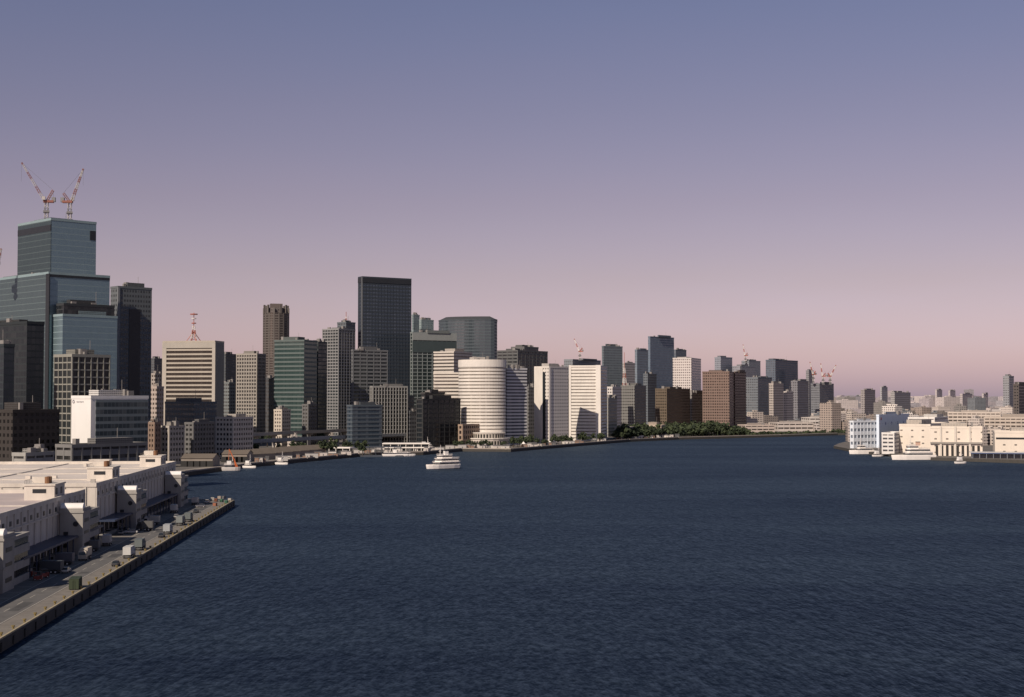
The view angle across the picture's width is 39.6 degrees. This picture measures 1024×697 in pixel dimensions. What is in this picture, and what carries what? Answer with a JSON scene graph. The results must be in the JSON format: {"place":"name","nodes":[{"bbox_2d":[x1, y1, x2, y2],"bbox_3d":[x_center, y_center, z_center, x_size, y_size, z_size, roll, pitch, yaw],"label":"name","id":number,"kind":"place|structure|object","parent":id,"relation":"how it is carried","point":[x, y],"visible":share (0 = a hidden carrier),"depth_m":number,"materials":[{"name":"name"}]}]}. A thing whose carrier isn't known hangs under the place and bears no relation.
{"place":"outdoors","nodes":[
{"label":"outdoors","id":0,"kind":"place"},
{"bbox_2d":[0,502,218,624],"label":"road","id":1,"kind":"structure","parent":0,"point":[39,594],"depth_m":384.86,"materials":[{"name":"asphalt"}]},
{"bbox_2d":[78,546,91,559],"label":"box truck","id":2,"kind":"object","parent":1,"relation":"on","point":[84,552],"visible":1,"depth_m":414.97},
{"bbox_2d":[136,521,153,530],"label":"box truck","id":3,"kind":"object","parent":1,"relation":"on","point":[147,525],"visible":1,"depth_m":506.10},
{"bbox_2d":[0,501,228,636],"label":"pavement","id":4,"kind":"structure","parent":0,"point":[17,620],"depth_m":377.38,"materials":[{"name":"concrete"}]},
{"bbox_2d":[32,560,63,573],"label":"box truck","id":5,"kind":"object","parent":4,"relation":"on","point":[54,566],"visible":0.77,"depth_m":383.00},
{"bbox_2d":[48,552,74,564],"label":"box truck","id":6,"kind":"object","parent":4,"relation":"on","point":[69,557],"visible":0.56,"depth_m":402.16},
{"bbox_2d":[69,576,81,589],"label":"shipping container","id":7,"kind":"object","parent":4,"relation":"on","point":[75,582],"visible":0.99,"depth_m":351.04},
{"bbox_2d":[123,545,135,557],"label":"box truck","id":8,"kind":"object","parent":4,"relation":"on","point":[129,551],"visible":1,"depth_m":419.33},
{"bbox_2d":[0,431,844,652],"bbox_3d":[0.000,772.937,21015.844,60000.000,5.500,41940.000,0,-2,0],"label":"ground","id":9,"kind":"structure","parent":0,"point":[7,641],"depth_m":899.15,"materials":[{"name":"concrete"}]},
{"bbox_2d":[0,340,14,408],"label":"office tower","id":10,"kind":"structure","parent":9,"relation":"on","point":[6,370],"depth_m":802.00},
{"bbox_2d":[0,529,29,593],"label":"quay warehouse","id":11,"kind":"structure","parent":9,"relation":"on","point":[14,547],"depth_m":353.49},
{"bbox_2d":[0,318,44,408],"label":"office tower","id":12,"kind":"structure","parent":9,"relation":"on","point":[26,337],"depth_m":875.38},
{"bbox_2d":[0,395,59,461],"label":"office block","id":13,"kind":"structure","parent":9,"relation":"on","point":[23,425],"depth_m":707.15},
{"bbox_2d":[12,438,54,461],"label":"depot building","id":14,"kind":"structure","parent":9,"relation":"on","point":[39,452],"depth_m":655.45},
{"bbox_2d":[0,476,103,577],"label":"quay warehouse","id":15,"kind":"structure","parent":9,"relation":"on","point":[50,515],"depth_m":429.20,"materials":[{"name":"concrete"}]},
{"bbox_2d":[0,217,117,408],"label":"glass skyscraper","id":16,"kind":"structure","parent":9,"relation":"on","point":[58,286],"depth_m":1001.48,"materials":[{"name":"glass"}]},
{"bbox_2d":[21,162,55,218],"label":"tower crane","id":17,"kind":"object","parent":16,"relation":"on","point":[47,201],"visible":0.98,"depth_m":1014.97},
{"bbox_2d":[60,168,83,219],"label":"tower crane","id":18,"kind":"object","parent":16,"relation":"on","point":[70,201],"visible":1,"depth_m":1017.98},
{"bbox_2d":[53,349,110,443],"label":"office tower","id":19,"kind":"structure","parent":9,"relation":"on","point":[80,372],"depth_m":826.83,"materials":[{"name":"concrete"}]},
{"bbox_2d":[0,450,188,537],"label":"quay warehouse","id":20,"kind":"structure","parent":9,"relation":"on","point":[126,494],"depth_m":550.32,"materials":[{"name":"concrete"}]},
{"bbox_2d":[55,428,147,460],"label":"depot building","id":21,"kind":"structure","parent":9,"relation":"on","point":[120,448],"depth_m":714.19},
{"bbox_2d":[71,389,148,450],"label":"office block","id":22,"kind":"structure","parent":9,"relation":"on","point":[103,413],"depth_m":754.75,"materials":[{"name":"concrete"}]},
{"bbox_2d":[0,500,233,639],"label":"kerb","id":23,"kind":"structure","parent":9,"relation":"on","point":[52,607],"depth_m":362.51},
{"bbox_2d":[110,282,151,421],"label":"office tower","id":24,"kind":"structure","parent":9,"relation":"on","point":[132,302],"depth_m":1121.00,"materials":[{"name":"glass"}]},
{"bbox_2d":[148,418,160,453],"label":"office","id":25,"kind":"structure","parent":9,"relation":"on","point":[154,433],"depth_m":1000.49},
{"bbox_2d":[151,356,161,372],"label":"office tower","id":26,"kind":"structure","parent":9,"relation":"on","point":[156,363],"depth_m":2204.69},
{"bbox_2d":[151,371,161,385],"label":"office block","id":27,"kind":"structure","parent":9,"relation":"on","point":[156,376],"depth_m":1502.74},
{"bbox_2d":[151,383,163,425],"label":"office block","id":28,"kind":"structure","parent":9,"relation":"on","point":[157,400],"depth_m":1251.88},
{"bbox_2d":[161,421,184,463],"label":"office","id":29,"kind":"structure","parent":9,"relation":"on","point":[173,440],"depth_m":1013.69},
{"bbox_2d":[165,390,216,424],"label":"office block","id":30,"kind":"structure","parent":9,"relation":"on","point":[181,410],"depth_m":1160.22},
{"bbox_2d":[162,340,223,424],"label":"office tower","id":31,"kind":"structure","parent":9,"relation":"on","point":[189,368],"depth_m":1336.52,"materials":[{"name":"concrete"}]},
{"bbox_2d":[184,419,214,453],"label":"office","id":32,"kind":"structure","parent":9,"relation":"on","point":[199,436],"depth_m":1045.92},
{"bbox_2d":[180,454,219,466],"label":"transit shed","id":33,"kind":"structure","parent":9,"relation":"on","point":[200,460],"depth_m":973.96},
{"bbox_2d":[224,379,235,416],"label":"office block","id":34,"kind":"structure","parent":9,"relation":"on","point":[229,396],"depth_m":1652.10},
{"bbox_2d":[224,352,235,381],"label":"office tower","id":35,"kind":"structure","parent":9,"relation":"on","point":[229,365],"depth_m":2108.03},
{"bbox_2d":[215,405,252,457],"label":"office","id":36,"kind":"structure","parent":9,"relation":"on","point":[233,431],"depth_m":1124.32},
{"bbox_2d":[221,450,252,461],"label":"transit shed","id":37,"kind":"structure","parent":9,"relation":"on","point":[241,455],"depth_m":1043.94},
{"bbox_2d":[236,351,265,443],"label":"office tower","id":38,"kind":"structure","parent":9,"relation":"on","point":[250,383],"depth_m":1454.53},
{"bbox_2d":[245,448,274,460],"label":"gabled shed","id":39,"kind":"structure","parent":9,"relation":"on","point":[269,452],"depth_m":1082.31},
{"bbox_2d":[265,375,274,436],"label":"office block","id":40,"kind":"structure","parent":9,"relation":"on","point":[269,422],"depth_m":1601.08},
{"bbox_2d":[263,304,288,376],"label":"residential tower","id":41,"kind":"structure","parent":9,"relation":"on","point":[275,321],"depth_m":1886.91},
{"bbox_2d":[274,406,290,446],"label":"office","id":42,"kind":"structure","parent":9,"relation":"on","point":[282,418],"depth_m":1351.56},
{"bbox_2d":[274,337,317,436],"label":"office tower","id":43,"kind":"structure","parent":9,"relation":"on","point":[295,375],"depth_m":1406.44,"materials":[{"name":"glass"}]},
{"bbox_2d":[253,429,346,446],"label":"monorail viaduct","id":44,"kind":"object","parent":9,"relation":"on","point":[327,432],"visible":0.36,"depth_m":1355.84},
{"bbox_2d":[302,397,316,444],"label":"office","id":45,"kind":"structure","parent":9,"relation":"on","point":[309,415],"depth_m":1381.61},
{"bbox_2d":[315,339,326,441],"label":"office tower","id":46,"kind":"structure","parent":9,"relation":"on","point":[321,385],"depth_m":1445.14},
{"bbox_2d":[253,433,405,448],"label":"elevated expressway","id":47,"kind":"structure","parent":9,"relation":"on","point":[295,439],"depth_m":1278.86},
{"bbox_2d":[322,326,355,438],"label":"residential tower","id":48,"kind":"structure","parent":9,"relation":"on","point":[340,341],"depth_m":1626.65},
{"bbox_2d":[346,395,382,447],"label":"office block","id":49,"kind":"structure","parent":9,"relation":"on","point":[364,420],"depth_m":1338.28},
{"bbox_2d":[351,346,387,404],"bbox_3d":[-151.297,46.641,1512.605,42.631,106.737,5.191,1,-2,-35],"label":"office tower","id":50,"kind":"structure","parent":9,"relation":"on","point":[369,366],"depth_m":1509.63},
{"bbox_2d":[358,276,411,394],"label":"skyscraper","id":51,"kind":"structure","parent":9,"relation":"on","point":[384,313],"depth_m":1720.99,"materials":[{"name":"glass"}]},
{"bbox_2d":[370,384,407,445],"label":"office block","id":52,"kind":"structure","parent":9,"relation":"on","point":[392,399],"depth_m":1409.80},
{"bbox_2d":[382,443,430,450],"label":"ferry terminal","id":53,"kind":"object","parent":9,"relation":"on","point":[413,446],"visible":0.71,"depth_m":1262.00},
{"bbox_2d":[408,407,415,442],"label":"office block","id":54,"kind":"structure","parent":9,"relation":"on","point":[412,425],"depth_m":1421.18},
{"bbox_2d":[419,317,433,329],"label":"office tower","id":55,"kind":"structure","parent":9,"relation":"on","point":[426,323],"depth_m":2089.48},
{"bbox_2d":[420,389,444,398],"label":"office block","id":56,"kind":"structure","parent":9,"relation":"on","point":[426,393],"depth_m":1382.10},
{"bbox_2d":[410,330,456,406],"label":"office tower","id":57,"kind":"structure","parent":9,"relation":"on","point":[424,346],"depth_m":1689.36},
{"bbox_2d":[416,395,460,446],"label":"office block","id":58,"kind":"structure","parent":9,"relation":"on","point":[437,419],"depth_m":1367.75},
{"bbox_2d":[433,372,458,398],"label":"office block","id":59,"kind":"structure","parent":9,"relation":"on","point":[446,383],"depth_m":1484.66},
{"bbox_2d":[433,349,472,371],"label":"office block","id":60,"kind":"structure","parent":9,"relation":"on","point":[446,360],"depth_m":1568.06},
{"bbox_2d":[438,316,496,359],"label":"office tower","id":61,"kind":"structure","parent":9,"relation":"on","point":[477,336],"depth_m":1957.83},
{"bbox_2d":[458,424,479,444],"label":"restaurant block","id":62,"kind":"structure","parent":9,"relation":"on","point":[465,431],"depth_m":1379.52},
{"bbox_2d":[458,352,509,445],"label":"hotel tower","id":63,"kind":"structure","parent":9,"relation":"on","point":[482,388],"depth_m":1403.17,"materials":[{"name":"concrete"}]},
{"bbox_2d":[506,364,526,444],"bbox_3d":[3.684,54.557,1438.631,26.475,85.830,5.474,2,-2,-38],"label":"hotel tower","id":64,"kind":"structure","parent":9,"relation":"on","point":[516,404],"depth_m":1436.78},
{"bbox_2d":[497,348,547,385],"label":"office tower","id":65,"kind":"structure","parent":9,"relation":"on","point":[528,360],"depth_m":1636.41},
{"bbox_2d":[527,382,533,438],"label":"office block","id":66,"kind":"structure","parent":9,"relation":"on","point":[530,408],"depth_m":1561.18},
{"bbox_2d":[534,363,568,442],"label":"office tower","id":67,"kind":"structure","parent":9,"relation":"on","point":[550,399],"depth_m":1487.28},
{"bbox_2d":[564,358,600,374],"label":"office tower","id":68,"kind":"structure","parent":9,"relation":"on","point":[582,361],"depth_m":2527.54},
{"bbox_2d":[569,365,606,440],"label":"office tower","id":69,"kind":"structure","parent":9,"relation":"on","point":[588,399],"depth_m":1563.30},
{"bbox_2d":[607,391,616,436],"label":"office block","id":70,"kind":"structure","parent":9,"relation":"on","point":[611,412],"depth_m":1726.57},
{"bbox_2d":[602,344,622,386],"bbox_3d":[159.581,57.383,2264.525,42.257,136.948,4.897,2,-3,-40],"label":"office tower","id":71,"kind":"structure","parent":9,"relation":"on","point":[612,357],"depth_m":2264.68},
{"bbox_2d":[607,385,621,425],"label":"office block","id":72,"kind":"structure","parent":9,"relation":"on","point":[616,389],"depth_m":1862.01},
{"bbox_2d":[623,361,634,384],"bbox_3d":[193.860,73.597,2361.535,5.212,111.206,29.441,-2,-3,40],"label":"office tower","id":73,"kind":"structure","parent":9,"relation":"on","point":[629,370],"depth_m":2360.35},
{"bbox_2d":[621,383,645,424],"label":"office block","id":74,"kind":"structure","parent":9,"relation":"on","point":[633,403],"depth_m":1906.01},
{"bbox_2d":[635,348,647,384],"bbox_3d":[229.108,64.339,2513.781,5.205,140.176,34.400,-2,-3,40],"label":"office tower","id":75,"kind":"structure","parent":9,"relation":"on","point":[641,361],"depth_m":2509.04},
{"bbox_2d":[643,371,656,423],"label":"office block","id":76,"kind":"structure","parent":9,"relation":"on","point":[650,381],"depth_m":2207.19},
{"bbox_2d":[648,335,673,387],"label":"office tower","id":77,"kind":"structure","parent":9,"relation":"on","point":[660,355],"depth_m":2629.56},
{"bbox_2d":[655,386,689,423],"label":"office block","id":78,"kind":"structure","parent":9,"relation":"on","point":[672,404],"depth_m":1975.70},
{"bbox_2d":[614,420,750,438],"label":"park woodland","id":79,"kind":"object","parent":9,"relation":"on","point":[707,428],"visible":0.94,"depth_m":1727.07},
{"bbox_2d":[673,357,700,389],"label":"office tower","id":80,"kind":"structure","parent":9,"relation":"on","point":[686,372],"depth_m":2207.16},
{"bbox_2d":[690,390,702,422],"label":"office block","id":81,"kind":"structure","parent":9,"relation":"on","point":[696,412],"depth_m":2062.56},
{"bbox_2d":[702,369,733,425],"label":"office block","id":82,"kind":"structure","parent":9,"relation":"on","point":[718,395],"depth_m":2024.49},
{"bbox_2d":[714,356,731,371],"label":"office tower","id":83,"kind":"structure","parent":9,"relation":"on","point":[723,362],"depth_m":3010.79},
{"bbox_2d":[734,370,745,425],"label":"office block","id":84,"kind":"structure","parent":9,"relation":"on","point":[739,396],"depth_m":2095.63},
{"bbox_2d":[732,364,755,376],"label":"office tower","id":85,"kind":"structure","parent":9,"relation":"on","point":[750,371],"depth_m":3023.05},
{"bbox_2d":[741,359,760,375],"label":"office tower","id":86,"kind":"structure","parent":9,"relation":"on","point":[751,362],"depth_m":3121.79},
{"bbox_2d":[737,423,774,431],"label":"market hall","id":87,"kind":"structure","parent":9,"relation":"on","point":[758,427],"depth_m":1947.29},
{"bbox_2d":[746,375,771,414],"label":"office block","id":88,"kind":"structure","parent":9,"relation":"on","point":[757,392],"depth_m":2508.97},
{"bbox_2d":[769,381,783,421],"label":"office block","id":89,"kind":"structure","parent":9,"relation":"on","point":[776,398],"depth_m":2310.43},
{"bbox_2d":[766,358,797,390],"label":"office tower","id":90,"kind":"structure","parent":9,"relation":"on","point":[784,371],"depth_m":2882.01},
{"bbox_2d":[784,386,792,420],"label":"office block","id":91,"kind":"structure","parent":9,"relation":"on","point":[788,404],"depth_m":2354.17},
{"bbox_2d":[769,419,813,430],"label":"market hall","id":92,"kind":"structure","parent":9,"relation":"on","point":[792,425],"depth_m":1997.00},
{"bbox_2d":[740,428,844,434],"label":"riverside shrubs","id":93,"kind":"object","parent":9,"relation":"on","point":[838,430],"visible":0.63,"depth_m":1837.74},
{"bbox_2d":[791,379,808,419],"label":"office block","id":94,"kind":"structure","parent":9,"relation":"on","point":[800,388],"depth_m":2609.64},
{"bbox_2d":[806,368,811,416],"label":"office block","id":95,"kind":"structure","parent":9,"relation":"on","point":[808,375],"depth_m":2902.38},
{"bbox_2d":[811,382,833,412],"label":"office block","id":96,"kind":"structure","parent":9,"relation":"on","point":[821,393],"depth_m":2707.03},
{"bbox_2d":[819,401,840,431],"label":"building","id":97,"kind":"structure","parent":9,"relation":"on","point":[830,415],"depth_m":1943.24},
{"bbox_2d":[861,388,874,414],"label":"office block","id":98,"kind":"structure","parent":9,"relation":"on","point":[867,400],"depth_m":2911.64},
{"bbox_2d":[874,400,890,419],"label":"building","id":99,"kind":"structure","parent":9,"relation":"on","point":[879,404],"depth_m":2237.39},
{"bbox_2d":[882,404,901,413],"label":"building","id":100,"kind":"structure","parent":9,"relation":"on","point":[891,407],"depth_m":2063.25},
{"bbox_2d":[891,391,910,409],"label":"office block","id":101,"kind":"structure","parent":9,"relation":"on","point":[902,399],"depth_m":3036.36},
{"bbox_2d":[834,389,1002,413],"bbox_3d":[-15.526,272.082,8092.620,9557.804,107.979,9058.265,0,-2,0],"label":"distant city","id":102,"kind":"object","parent":9,"relation":"on","point":[994,402],"visible":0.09,"depth_m":3624.07},
{"bbox_2d":[968,397,985,409],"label":"building","id":103,"kind":"structure","parent":9,"relation":"on","point":[978,403],"depth_m":3393.47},
{"bbox_2d":[1003,374,1013,406],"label":"office block","id":104,"kind":"structure","parent":9,"relation":"on","point":[1008,381],"depth_m":2703.72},
{"bbox_2d":[1013,382,1023,413],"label":"office block","id":105,"kind":"structure","parent":9,"relation":"on","point":[1018,394],"depth_m":1902.51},
{"bbox_2d":[0,435,1023,696],"bbox_3d":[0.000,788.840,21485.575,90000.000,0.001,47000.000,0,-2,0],"label":"water","id":106,"kind":"structure","parent":0,"point":[764,567],"depth_m":380.31,"materials":[{"name":"liquid"}]},
{"bbox_2d":[222,449,240,470],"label":"work boat","id":107,"kind":"object","parent":106,"relation":"on","point":[228,466],"visible":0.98,"depth_m":962.81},
{"bbox_2d":[382,446,414,456],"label":"moored ship","id":108,"kind":"object","parent":106,"relation":"on","point":[394,452],"visible":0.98,"depth_m":1198.84},
{"bbox_2d":[426,445,459,469],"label":"passenger ship","id":109,"kind":"object","parent":106,"relation":"on","point":[445,460],"visible":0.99,"depth_m":992.08},
{"bbox_2d":[849,438,873,454],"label":"moored ship","id":110,"kind":"object","parent":106,"relation":"on","point":[861,449],"visible":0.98,"depth_m":1244.62},
{"bbox_2d":[891,440,935,459],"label":"moored ship","id":111,"kind":"object","parent":106,"relation":"on","point":[913,452],"visible":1,"depth_m":1130.24},
{"bbox_2d":[0,0,1023,397],"label":"sky","id":112,"kind":"structure","parent":0,"point":[830,183],"materials":[{"name":"purple"}]},
{"bbox_2d":[834,441,1023,462],"bbox_3d":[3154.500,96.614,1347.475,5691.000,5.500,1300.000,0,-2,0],"label":"ground","id":113,"kind":"structure","parent":0,"point":[844,446],"depth_m":1124.84,"materials":[{"name":"concrete"}]},
{"bbox_2d":[850,417,876,447],"bbox_3d":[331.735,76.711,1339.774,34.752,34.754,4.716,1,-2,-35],"label":"cold store","id":114,"kind":"structure","parent":113,"relation":"on","point":[863,429],"depth_m":1336.38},
{"bbox_2d":[881,431,899,453],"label":"wharf office","id":115,"kind":"structure","parent":113,"relation":"on","point":[890,443],"depth_m":1205.87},
{"bbox_2d":[876,411,908,447],"bbox_3d":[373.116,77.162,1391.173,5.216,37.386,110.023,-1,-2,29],"label":"cold store","id":116,"kind":"structure","parent":113,"relation":"on","point":[888,421],"depth_m":1371.64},
{"bbox_2d":[899,419,948,452],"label":"cold store","id":117,"kind":"structure","parent":113,"relation":"on","point":[915,430],"depth_m":1220.35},
{"bbox_2d":[908,414,947,421],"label":"cold store","id":118,"kind":"structure","parent":113,"relation":"on","point":[937,417],"depth_m":1352.55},
{"bbox_2d":[930,422,982,455],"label":"cold store","id":119,"kind":"structure","parent":113,"relation":"on","point":[952,439],"depth_m":1154.84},
{"bbox_2d":[948,406,1000,422],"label":"apartment block","id":120,"kind":"structure","parent":113,"relation":"on","point":[957,416],"depth_m":1571.71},
{"bbox_2d":[969,451,1023,458],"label":"quay canopy","id":121,"kind":"object","parent":113,"relation":"on","point":[984,454],"visible":1,"depth_m":1108.95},
{"bbox_2d":[988,426,1004,444],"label":"building","id":122,"kind":"structure","parent":113,"relation":"on","point":[990,435],"depth_m":1419.86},
{"bbox_2d":[984,408,1023,429],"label":"apartment block","id":123,"kind":"structure","parent":113,"relation":"on","point":[1006,421],"depth_m":1465.12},
{"bbox_2d":[992,428,1023,451],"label":"cold store","id":124,"kind":"structure","parent":113,"relation":"on","point":[1011,440],"depth_m":1177.44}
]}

